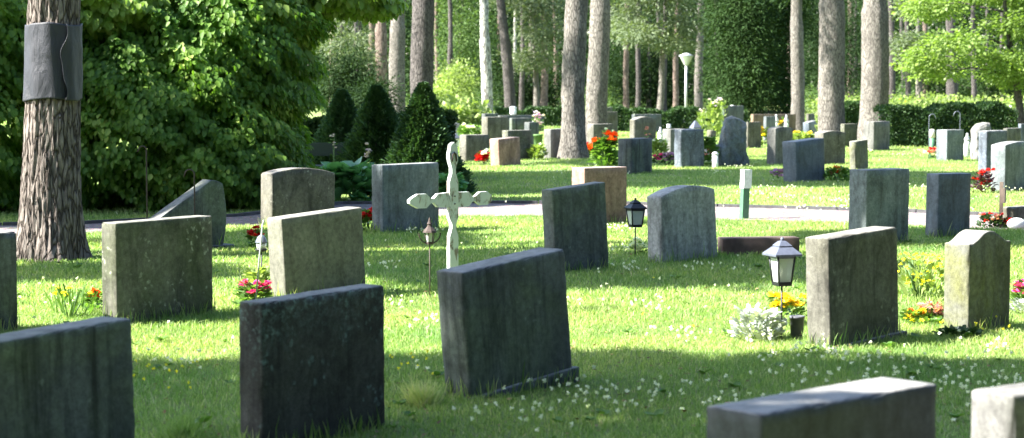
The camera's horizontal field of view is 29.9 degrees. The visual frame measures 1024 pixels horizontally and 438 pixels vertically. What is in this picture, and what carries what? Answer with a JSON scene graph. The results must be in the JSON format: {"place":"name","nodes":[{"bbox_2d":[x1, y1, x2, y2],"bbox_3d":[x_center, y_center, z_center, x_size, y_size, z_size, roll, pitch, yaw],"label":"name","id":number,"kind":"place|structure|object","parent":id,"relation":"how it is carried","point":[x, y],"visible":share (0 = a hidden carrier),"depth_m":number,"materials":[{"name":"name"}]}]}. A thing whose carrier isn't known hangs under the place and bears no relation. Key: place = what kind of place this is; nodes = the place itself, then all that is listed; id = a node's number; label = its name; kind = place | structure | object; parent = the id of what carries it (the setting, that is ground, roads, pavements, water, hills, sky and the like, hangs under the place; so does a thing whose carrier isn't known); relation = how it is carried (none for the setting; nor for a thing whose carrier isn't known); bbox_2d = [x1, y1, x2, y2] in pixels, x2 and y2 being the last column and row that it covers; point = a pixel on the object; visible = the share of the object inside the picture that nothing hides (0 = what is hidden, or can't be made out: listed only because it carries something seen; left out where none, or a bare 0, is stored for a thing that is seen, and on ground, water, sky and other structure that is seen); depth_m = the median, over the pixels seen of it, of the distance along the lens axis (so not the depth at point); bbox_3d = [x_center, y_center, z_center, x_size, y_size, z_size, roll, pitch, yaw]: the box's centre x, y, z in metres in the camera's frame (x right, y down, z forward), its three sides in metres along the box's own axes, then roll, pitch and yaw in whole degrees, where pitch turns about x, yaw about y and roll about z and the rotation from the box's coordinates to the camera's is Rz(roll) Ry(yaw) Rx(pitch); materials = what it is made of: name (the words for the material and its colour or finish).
{"place":"outdoors","nodes":[
{"label":"outdoors","id":0,"kind":"place"},
{"bbox_2d":[0,118,927,148],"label":"grass","id":1,"kind":"structure","parent":0,"point":[619,134],"depth_m":63.35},
{"bbox_2d":[0,95,1023,437],"bbox_3d":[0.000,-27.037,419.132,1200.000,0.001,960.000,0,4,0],"label":"ground","id":2,"kind":"structure","parent":0,"point":[498,407],"depth_m":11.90,"materials":[{"name":"plant"}]},
{"bbox_2d":[0,231,17,330],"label":"gravestone","id":3,"kind":"object","parent":2,"relation":"on","point":[8,279],"visible":0.86,"depth_m":12.63,"materials":[{"name":"stone"}]},
{"bbox_2d":[0,0,97,209],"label":"leafy shrub","id":4,"kind":"object","parent":2,"relation":"on","point":[11,66],"visible":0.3,"depth_m":24.00,"materials":[{"name":"green plant"}]},
{"bbox_2d":[16,0,92,262],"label":"pine tree","id":5,"kind":"object","parent":2,"relation":"on","point":[51,225],"visible":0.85,"depth_m":17.65,"materials":[{"name":"brown plant"}]},
{"bbox_2d":[23,22,82,100],"bbox_3d":[-4.262,-1.456,17.819,0.556,0.727,0.537,0,4,0],"label":"trunk wrap","id":6,"kind":"object","parent":5,"relation":"attached to","point":[53,60],"visible":0.99,"depth_m":17.59,"materials":[{"name":"fabric"}]},
{"bbox_2d":[0,316,134,437],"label":"gravestone","id":7,"kind":"object","parent":2,"relation":"on","point":[72,379],"visible":1,"depth_m":7.52,"materials":[{"name":"stone"}]},
{"bbox_2d":[44,284,98,317],"bbox_3d":[-3.083,0.572,13.377,0.367,0.241,0.388,0,4,0],"label":"wildflower clump","id":8,"kind":"object","parent":2,"relation":"on","point":[74,304],"visible":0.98,"depth_m":13.40,"materials":[{"name":"green plant"}]},
{"bbox_2d":[101,215,212,323],"bbox_3d":[-2.440,0.387,13.261,0.146,0.780,0.932,3,5,34],"label":"gravestone","id":9,"kind":"object","parent":2,"relation":"on","point":[156,266],"visible":0.8,"depth_m":13.15,"materials":[{"name":"grey stone"}]},
{"bbox_2d":[6,0,337,212],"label":"leafy shrub","id":10,"kind":"object","parent":2,"relation":"on","point":[177,102],"visible":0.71,"depth_m":24.71,"materials":[{"name":"green plant"}]},
{"bbox_2d":[138,407,224,437],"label":"grass tuft","id":11,"kind":"object","parent":2,"relation":"on","point":[184,427],"visible":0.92,"depth_m":8.76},
{"bbox_2d":[149,179,233,249],"bbox_3d":[-3.268,0.014,18.756,1.156,0.779,0.274,-4,5,-42],"label":"gravestone","id":12,"kind":"object","parent":2,"relation":"on","point":[209,197],"visible":0.35,"depth_m":18.88,"materials":[{"name":"stone"}]},
{"bbox_2d":[7,0,408,76],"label":"leafy tree","id":13,"kind":"object","parent":2,"relation":"on","point":[134,12],"visible":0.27,"depth_m":25.29,"materials":[{"name":"green plant"}]},
{"bbox_2d":[232,279,272,305],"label":"flowering plant","id":14,"kind":"object","parent":2,"relation":"on","point":[246,291],"visible":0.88,"depth_m":13.93,"materials":[{"name":"pink plant"}]},
{"bbox_2d":[261,167,334,223],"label":"gravestone","id":15,"kind":"object","parent":2,"relation":"on","point":[290,190],"visible":0.72,"depth_m":22.39,"materials":[{"name":"grey stone"}]},
{"bbox_2d":[239,284,384,437],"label":"gravestone","id":16,"kind":"object","parent":2,"relation":"on","point":[315,356],"visible":0.98,"depth_m":8.62,"materials":[{"name":"stone"}]},
{"bbox_2d":[267,206,364,295],"bbox_3d":[-1.487,0.314,14.679,0.183,0.736,0.804,4,9,44],"label":"gravestone","id":17,"kind":"object","parent":2,"relation":"on","point":[310,251],"visible":0.77,"depth_m":14.55,"materials":[{"name":"stone"}]},
{"bbox_2d":[308,88,381,164],"bbox_3d":[-2.834,-1.347,31.806,1.604,1.651,1.604,3,5,40],"label":"cone spruce","id":18,"kind":"object","parent":2,"relation":"on","point":[339,117],"visible":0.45,"depth_m":31.61,"materials":[{"name":"green plant"}]},
{"bbox_2d":[319,157,379,200],"bbox_3d":[-2.317,-0.568,27.263,1.272,0.630,1.203,0,4,0],"label":"hosta","id":19,"kind":"object","parent":2,"relation":"on","point":[355,178],"visible":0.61,"depth_m":26.93,"materials":[{"name":"green plant"}]},
{"bbox_2d":[316,17,388,81],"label":"tree","id":20,"kind":"object","parent":2,"relation":"on","point":[349,36],"visible":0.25,"depth_m":79.23,"materials":[{"name":"green plant"}]},
{"bbox_2d":[312,34,408,113],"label":"shrub","id":21,"kind":"object","parent":2,"relation":"on","point":[355,87],"visible":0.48,"depth_m":63.20,"materials":[{"name":"green plant"}]},
{"bbox_2d":[330,83,414,164],"bbox_3d":[-2.142,-1.249,29.857,1.606,1.722,1.631,2,5,31],"label":"cone spruce","id":22,"kind":"object","parent":2,"relation":"on","point":[375,125],"visible":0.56,"depth_m":29.59,"materials":[{"name":"green plant"}]},
{"bbox_2d":[302,107,458,161],"bbox_3d":[-2.372,-1.308,34.080,2.897,1.362,1.853,0,4,0],"label":"hedge","id":23,"kind":"object","parent":2,"relation":"on","point":[313,123],"visible":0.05,"depth_m":33.35,"materials":[{"name":"green plant"}]},
{"bbox_2d":[375,21,387,92],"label":"pine tree","id":24,"kind":"object","parent":2,"relation":"on","point":[380,37],"visible":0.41,"depth_m":77.78,"materials":[{"name":"brown plant"}]},
{"bbox_2d":[389,0,405,112],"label":"pine tree","id":25,"kind":"object","parent":2,"relation":"on","point":[397,50],"visible":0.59,"depth_m":73.73,"materials":[{"name":"grey plant"}]},
{"bbox_2d":[372,162,438,233],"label":"gravestone","id":26,"kind":"object","parent":2,"relation":"on","point":[395,187],"visible":0.72,"depth_m":21.22,"materials":[{"name":"grey stone"}]},
{"bbox_2d":[410,0,434,95],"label":"pine tree","id":27,"kind":"object","parent":2,"relation":"on","point":[422,49],"visible":0.53,"depth_m":49.68,"materials":[{"name":"plant"}]},
{"bbox_2d":[395,375,459,408],"bbox_3d":[-0.462,0.856,9.659,0.365,0.178,0.351,-2,4,-24],"label":"grass tuft","id":28,"kind":"object","parent":2,"relation":"on","point":[422,395],"visible":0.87,"depth_m":9.64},
{"bbox_2d":[379,81,478,192],"bbox_3d":[-1.315,-1.187,28.705,1.631,1.754,1.709,0,4,0],"label":"cone spruce","id":29,"kind":"object","parent":2,"relation":"on","point":[421,134],"visible":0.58,"depth_m":28.41,"materials":[{"name":"green plant"}]},
{"bbox_2d":[407,142,491,267],"bbox_3d":[-0.427,0.102,13.475,0.711,1.279,0.055,-3,5,-38],"label":"wooden cross","id":30,"kind":"object","parent":2,"relation":"on","point":[452,199],"visible":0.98,"depth_m":13.46,"materials":[{"name":"white paint"}]},
{"bbox_2d":[433,56,480,99],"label":"shrub","id":31,"kind":"object","parent":2,"relation":"on","point":[454,83],"visible":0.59,"depth_m":104.06,"materials":[{"name":"green plant"}]},
{"bbox_2d":[436,92,495,124],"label":"shrub","id":32,"kind":"object","parent":2,"relation":"on","point":[467,109],"visible":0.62,"depth_m":81.24,"materials":[{"name":"green plant"}]},
{"bbox_2d":[459,134,488,161],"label":"gravestone","id":33,"kind":"object","parent":2,"relation":"on","point":[472,145],"visible":0.69,"depth_m":41.34,"materials":[{"name":"grey stone"}]},
{"bbox_2d":[433,0,516,99],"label":"deciduous tree","id":34,"kind":"object","parent":2,"relation":"on","point":[463,39],"visible":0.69,"depth_m":110.71,"materials":[{"name":"green plant"}]},
{"bbox_2d":[479,0,493,113],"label":"birch tree","id":35,"kind":"object","parent":2,"relation":"on","point":[486,72],"visible":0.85,"depth_m":95.81,"materials":[{"name":"white plant"}]},
{"bbox_2d":[482,117,507,146],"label":"gravestone","id":36,"kind":"object","parent":2,"relation":"on","point":[493,127],"visible":0.57,"depth_m":52.13,"materials":[{"name":"grey stone"}]},
{"bbox_2d":[0,200,997,225],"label":"kerb","id":37,"kind":"structure","parent":2,"relation":"on","point":[518,202],"depth_m":25.22,"materials":[{"name":"stone"}]},
{"bbox_2d":[490,137,520,165],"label":"gravestone","id":38,"kind":"object","parent":2,"relation":"on","point":[504,151],"visible":0.74,"depth_m":39.40,"materials":[{"name":"brown stone"}]},
{"bbox_2d":[496,0,515,107],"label":"pine tree","id":39,"kind":"object","parent":2,"relation":"on","point":[508,77],"visible":0.78,"depth_m":97.81,"materials":[{"name":"plant"}]},
{"bbox_2d":[0,211,1014,437],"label":"grass tufts","id":40,"kind":"object","parent":2,"relation":"on","point":[347,427],"visible":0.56,"depth_m":11.93,"materials":[{"name":"plant"}]},
{"bbox_2d":[437,247,579,399],"bbox_3d":[-0.018,0.597,10.186,0.240,0.783,0.831,4,11,44],"label":"gravestone","id":41,"kind":"object","parent":2,"relation":"on","point":[503,318],"visible":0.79,"depth_m":10.04,"materials":[{"name":"stone"}]},
{"bbox_2d":[463,27,554,110],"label":"conifer","id":42,"kind":"object","parent":2,"relation":"on","point":[496,56],"visible":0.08,"depth_m":127.02,"materials":[{"name":"plant"}]},
{"bbox_2d":[7,236,1014,437],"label":"lawn weeds","id":43,"kind":"object","parent":2,"relation":"on","point":[658,412],"visible":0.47,"depth_m":10.64,"materials":[{"name":"green plant"}]},
{"bbox_2d":[0,212,1023,305],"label":"grass","id":44,"kind":"structure","parent":2,"relation":"on","point":[618,235],"depth_m":17.31,"materials":[{"name":"plant"}]},
{"bbox_2d":[0,148,1023,214],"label":"grass","id":45,"kind":"structure","parent":2,"relation":"on","point":[752,152],"depth_m":32.96,"materials":[{"name":"plant"}]},
{"bbox_2d":[502,130,531,159],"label":"gravestone","id":46,"kind":"object","parent":2,"relation":"on","point":[525,139],"visible":0.53,"depth_m":42.76,"materials":[{"name":"grey stone"}]},
{"bbox_2d":[471,0,565,106],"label":"deciduous tree","id":47,"kind":"object","parent":2,"relation":"on","point":[529,8],"visible":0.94,"depth_m":98.75,"materials":[{"name":"green plant"}]},
{"bbox_2d":[18,149,1021,431],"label":"clover flowers","id":48,"kind":"object","parent":2,"relation":"on","point":[476,409],"visible":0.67,"depth_m":10.67,"materials":[{"name":"white plant"}]},
{"bbox_2d":[26,213,1022,437],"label":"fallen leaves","id":49,"kind":"object","parent":2,"relation":"on","point":[164,411],"visible":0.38,"depth_m":10.73,"materials":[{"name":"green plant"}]},
{"bbox_2d":[492,55,561,111],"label":"deciduous tree","id":50,"kind":"object","parent":2,"relation":"on","point":[551,86],"visible":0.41,"depth_m":119.44,"materials":[{"name":"plant"}]},
{"bbox_2d":[494,105,561,126],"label":"hedge","id":51,"kind":"object","parent":2,"relation":"on","point":[552,116],"visible":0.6,"depth_m":79.07,"materials":[{"name":"green plant"}]},
{"bbox_2d":[544,128,560,158],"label":"gravestone","id":52,"kind":"object","parent":2,"relation":"on","point":[551,139],"visible":0.55,"depth_m":43.46,"materials":[{"name":"grey stone"}]},
{"bbox_2d":[557,0,589,158],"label":"pine tree","id":53,"kind":"object","parent":2,"relation":"on","point":[573,143],"visible":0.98,"depth_m":42.96,"materials":[{"name":"brown plant"}]},
{"bbox_2d":[542,182,607,272],"bbox_3d":[0.557,0.122,16.785,0.668,0.832,0.141,-9,9,-43],"label":"gravestone","id":54,"kind":"object","parent":2,"relation":"on","point":[575,223],"visible":0.75,"depth_m":16.70,"materials":[{"name":"stone"}]},
{"bbox_2d":[585,0,610,140],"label":"pine tree","id":55,"kind":"object","parent":2,"relation":"on","point":[597,71],"visible":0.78,"depth_m":53.73,"materials":[{"name":"grey plant"}]},
{"bbox_2d":[572,166,626,222],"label":"gravestone","id":56,"kind":"object","parent":2,"relation":"on","point":[614,178],"visible":0.51,"depth_m":22.52,"materials":[{"name":"brown stone"}]},
{"bbox_2d":[586,129,617,165],"bbox_3d":[1.854,-1.426,38.739,0.739,0.766,0.715,0,4,0],"label":"flowering plant","id":57,"kind":"object","parent":2,"relation":"on","point":[605,148],"visible":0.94,"depth_m":38.59,"materials":[{"name":"green plant"}]},
{"bbox_2d":[293,79,914,113],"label":"undergrowth","id":58,"kind":"object","parent":2,"relation":"on","point":[813,92],"visible":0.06,"depth_m":122.52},
{"bbox_2d":[618,138,651,173],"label":"gravestone","id":59,"kind":"object","parent":2,"relation":"on","point":[635,155],"visible":0.83,"depth_m":35.77,"materials":[{"name":"stone"}]},
{"bbox_2d":[624,198,646,253],"bbox_3d":[1.169,0.104,18.195,0.168,0.612,0.168,-1,4,-20],"label":"grave lantern","id":60,"kind":"object","parent":2,"relation":"on","point":[635,208],"visible":0.98,"depth_m":18.14,"materials":[{"name":"black metal"}]},
{"bbox_2d":[630,116,655,139],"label":"gravestone","id":61,"kind":"object","parent":2,"relation":"on","point":[638,125],"visible":0.57,"depth_m":51.68,"materials":[{"name":"grey stone"}]},
{"bbox_2d":[589,0,721,109],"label":"deciduous tree","id":62,"kind":"object","parent":2,"relation":"on","point":[659,41],"visible":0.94,"depth_m":91.08,"materials":[{"name":"green plant"}]},
{"bbox_2d":[607,23,706,110],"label":"deciduous tree","id":63,"kind":"object","parent":2,"relation":"on","point":[649,75],"visible":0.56,"depth_m":117.77,"materials":[{"name":"green plant"}]},
{"bbox_2d":[290,0,1023,107],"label":"forest","id":64,"kind":"object","parent":2,"relation":"on","point":[509,15],"depth_m":170.32,"materials":[{"name":"plant"}]},
{"bbox_2d":[608,9,715,107],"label":"conifer","id":65,"kind":"object","parent":2,"relation":"on","point":[621,58],"visible":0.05,"depth_m":123.32,"materials":[{"name":"plant"}]},
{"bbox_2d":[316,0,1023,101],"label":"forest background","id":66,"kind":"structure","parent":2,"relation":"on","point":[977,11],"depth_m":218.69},
{"bbox_2d":[610,104,748,131],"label":"hedge","id":67,"kind":"object","parent":2,"relation":"on","point":[678,117],"visible":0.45,"depth_m":70.39,"materials":[{"name":"green plant"}]},
{"bbox_2d":[647,185,717,262],"bbox_3d":[1.579,0.080,17.809,0.182,0.777,0.805,4,9,45],"label":"gravestone","id":68,"kind":"object","parent":2,"relation":"on","point":[682,219],"visible":0.84,"depth_m":17.67,"materials":[{"name":"grey stone"}]},
{"bbox_2d":[674,128,703,167],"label":"gravestone","id":69,"kind":"object","parent":2,"relation":"on","point":[689,147],"visible":0.87,"depth_m":38.62,"materials":[{"name":"stone"}]},
{"bbox_2d":[691,0,705,107],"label":"pine tree","id":70,"kind":"object","parent":2,"relation":"on","point":[698,99],"visible":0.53,"depth_m":104.88,"materials":[{"name":"grey plant"}]},
{"bbox_2d":[705,98,722,136],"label":"hollyhock","id":71,"kind":"object","parent":2,"relation":"on","point":[713,112],"visible":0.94,"depth_m":59.39,"materials":[{"name":"green plant"}]},
{"bbox_2d":[718,116,749,165],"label":"gravestone","id":72,"kind":"object","parent":2,"relation":"on","point":[732,149],"visible":0.88,"depth_m":39.33,"materials":[{"name":"stone"}]},
{"bbox_2d":[739,169,751,218],"bbox_3d":[2.852,-0.273,23.459,0.124,0.668,0.105,-1,4,-20],"label":"marker post","id":73,"kind":"object","parent":2,"relation":"on","point":[745,180],"visible":0.82,"depth_m":23.42,"materials":[{"name":"green paint"}]},
{"bbox_2d":[683,0,818,121],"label":"conifer","id":74,"kind":"object","parent":2,"relation":"on","point":[743,32],"visible":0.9,"depth_m":75.24,"materials":[{"name":"green plant"}]},
{"bbox_2d":[727,302,787,340],"bbox_3d":[1.558,0.653,12.197,0.388,0.228,0.393,0,4,0],"label":"silver plant","id":75,"kind":"object","parent":2,"relation":"on","point":[764,321],"visible":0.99,"depth_m":12.15,"materials":[{"name":"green plant"}]},
{"bbox_2d":[718,236,799,255],"bbox_3d":[2.367,0.298,18.443,0.760,0.256,0.226,0,4,-7],"label":"grave edging","id":76,"kind":"object","parent":2,"relation":"on","point":[741,244],"visible":0.57,"depth_m":18.32,"materials":[{"name":"stone"}]},
{"bbox_2d":[767,126,792,165],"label":"gravestone","id":77,"kind":"object","parent":2,"relation":"on","point":[777,136],"visible":0.67,"depth_m":39.62,"materials":[{"name":"grey stone"}]},
{"bbox_2d":[762,237,801,338],"bbox_3d":[1.716,0.466,12.211,0.187,0.705,0.187,-1,4,-20],"label":"grave lantern","id":78,"kind":"object","parent":2,"relation":"on","point":[781,254],"visible":0.98,"depth_m":12.16,"materials":[{"name":"glass"}]},
{"bbox_2d":[755,0,818,130],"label":"pine tree","id":79,"kind":"object","parent":2,"relation":"on","point":[797,69],"visible":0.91,"depth_m":69.83,"materials":[{"name":"grey plant"}]},
{"bbox_2d":[767,291,807,318],"bbox_3d":[1.854,0.588,12.897,0.285,0.215,0.305,3,5,41],"label":"flowering plant","id":80,"kind":"object","parent":2,"relation":"on","point":[790,303],"visible":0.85,"depth_m":12.87,"materials":[{"name":"yellow plant"}]},
{"bbox_2d":[782,138,824,182],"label":"gravestone","id":81,"kind":"object","parent":2,"relation":"on","point":[803,159],"visible":0.83,"depth_m":32.58,"materials":[{"name":"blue stone"}]},
{"bbox_2d":[706,377,935,437],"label":"gravestone","id":82,"kind":"object","parent":2,"relation":"on","point":[883,407],"visible":1,"depth_m":5.84,"materials":[{"name":"stone"}]},
{"bbox_2d":[815,131,845,164],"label":"gravestone","id":83,"kind":"object","parent":2,"relation":"on","point":[834,146],"visible":0.61,"depth_m":40.27,"materials":[{"name":"grey stone"}]},
{"bbox_2d":[818,0,844,131],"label":"pine tree","id":84,"kind":"object","parent":2,"relation":"on","point":[831,92],"visible":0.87,"depth_m":52.69,"materials":[{"name":"grey plant"}]},
{"bbox_2d":[802,0,862,99],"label":"conifer","id":85,"kind":"object","parent":2,"relation":"on","point":[850,54],"visible":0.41,"depth_m":94.71,"materials":[{"name":"green plant"}]},
{"bbox_2d":[805,226,906,348],"bbox_3d":[2.156,0.467,12.073,0.775,0.783,0.244,-8,8,-43],"label":"gravestone","id":86,"kind":"object","parent":2,"relation":"on","point":[852,277],"visible":0.86,"depth_m":11.91,"materials":[{"name":"grey stone"}]},
{"bbox_2d":[849,139,867,168],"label":"gravestone","id":87,"kind":"object","parent":2,"relation":"on","point":[859,154],"visible":0.78,"depth_m":37.55,"materials":[{"name":"grey stone"}]},
{"bbox_2d":[857,0,889,139],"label":"pine tree","id":88,"kind":"object","parent":2,"relation":"on","point":[875,54],"visible":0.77,"depth_m":58.65,"materials":[{"name":"grey plant"}]},
{"bbox_2d":[863,121,889,150],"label":"gravestone","id":89,"kind":"object","parent":2,"relation":"on","point":[876,134],"visible":0.76,"depth_m":48.69,"materials":[{"name":"grey stone"}]},
{"bbox_2d":[849,168,908,241],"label":"gravestone","id":90,"kind":"object","parent":2,"relation":"on","point":[878,196],"visible":0.66,"depth_m":19.56,"materials":[{"name":"grey stone"}]},
{"bbox_2d":[888,0,895,99],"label":"pine tree","id":91,"kind":"object","parent":2,"relation":"on","point":[892,74],"visible":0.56,"depth_m":119.89,"materials":[{"name":"plant"}]},
{"bbox_2d":[805,90,1023,125],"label":"undergrowth","id":92,"kind":"object","parent":2,"relation":"on","point":[937,98],"visible":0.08,"depth_m":80.25,"materials":[{"name":"green plant"}]},
{"bbox_2d":[888,0,951,104],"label":"pine tree","id":93,"kind":"object","parent":2,"relation":"on","point":[906,42],"visible":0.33,"depth_m":87.73,"materials":[{"name":"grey plant"}]},
{"bbox_2d":[898,251,943,297],"bbox_3d":[3.105,0.428,14.611,0.433,0.358,0.445,0,4,0],"label":"wildflower clump","id":94,"kind":"object","parent":2,"relation":"on","point":[914,277],"visible":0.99,"depth_m":14.57,"materials":[{"name":"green plant"}]},
{"bbox_2d":[871,100,1018,146],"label":"hedge","id":95,"kind":"object","parent":2,"relation":"on","point":[912,125],"visible":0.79,"depth_m":51.97,"materials":[{"name":"green plant"}]},
{"bbox_2d":[925,173,970,236],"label":"gravestone","id":96,"kind":"object","parent":2,"relation":"on","point":[947,199],"visible":0.88,"depth_m":20.64,"materials":[{"name":"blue stone"}]},
{"bbox_2d":[936,129,963,160],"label":"gravestone","id":97,"kind":"object","parent":2,"relation":"on","point":[949,144],"visible":0.81,"depth_m":41.96,"materials":[{"name":"grey stone"}]},
{"bbox_2d":[889,0,1023,123],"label":"maple tree","id":98,"kind":"object","parent":2,"relation":"on","point":[1012,76],"visible":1,"depth_m":59.94,"materials":[{"name":"green plant"}]},
{"bbox_2d":[895,41,1023,103],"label":"deciduous tree","id":99,"kind":"object","parent":2,"relation":"on","point":[966,85],"visible":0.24,"depth_m":124.83,"materials":[{"name":"green plant"}]},
{"bbox_2d":[944,230,1010,329],"bbox_3d":[3.086,0.443,12.734,0.476,0.741,0.200,-3,5,-42],"label":"gravestone","id":100,"kind":"object","parent":2,"relation":"on","point":[976,276],"visible":0.84,"depth_m":12.61,"materials":[{"name":"grey stone"}]},
{"bbox_2d":[970,121,991,159],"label":"gravestone","id":101,"kind":"object","parent":2,"relation":"on","point":[979,126],"visible":0.53,"depth_m":42.92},
{"bbox_2d":[978,130,1006,169],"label":"gravestone","id":102,"kind":"object","parent":2,"relation":"on","point":[988,139],"visible":0.62,"depth_m":36.83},
{"bbox_2d":[971,382,1023,437],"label":"gravestone","id":103,"kind":"object","parent":2,"relation":"on","point":[997,411],"visible":1,"depth_m":5.93,"materials":[{"name":"grey stone"}]},
{"bbox_2d":[990,141,1023,190],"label":"gravestone","id":104,"kind":"object","parent":2,"relation":"on","point":[1007,160],"visible":0.76,"depth_m":29.71,"materials":[{"name":"grey stone"}]},
{"bbox_2d":[0,203,1023,232],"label":"path","id":105,"kind":"structure","parent":0,"point":[492,209],"depth_m":24.21,"materials":[{"name":"asphalt"}]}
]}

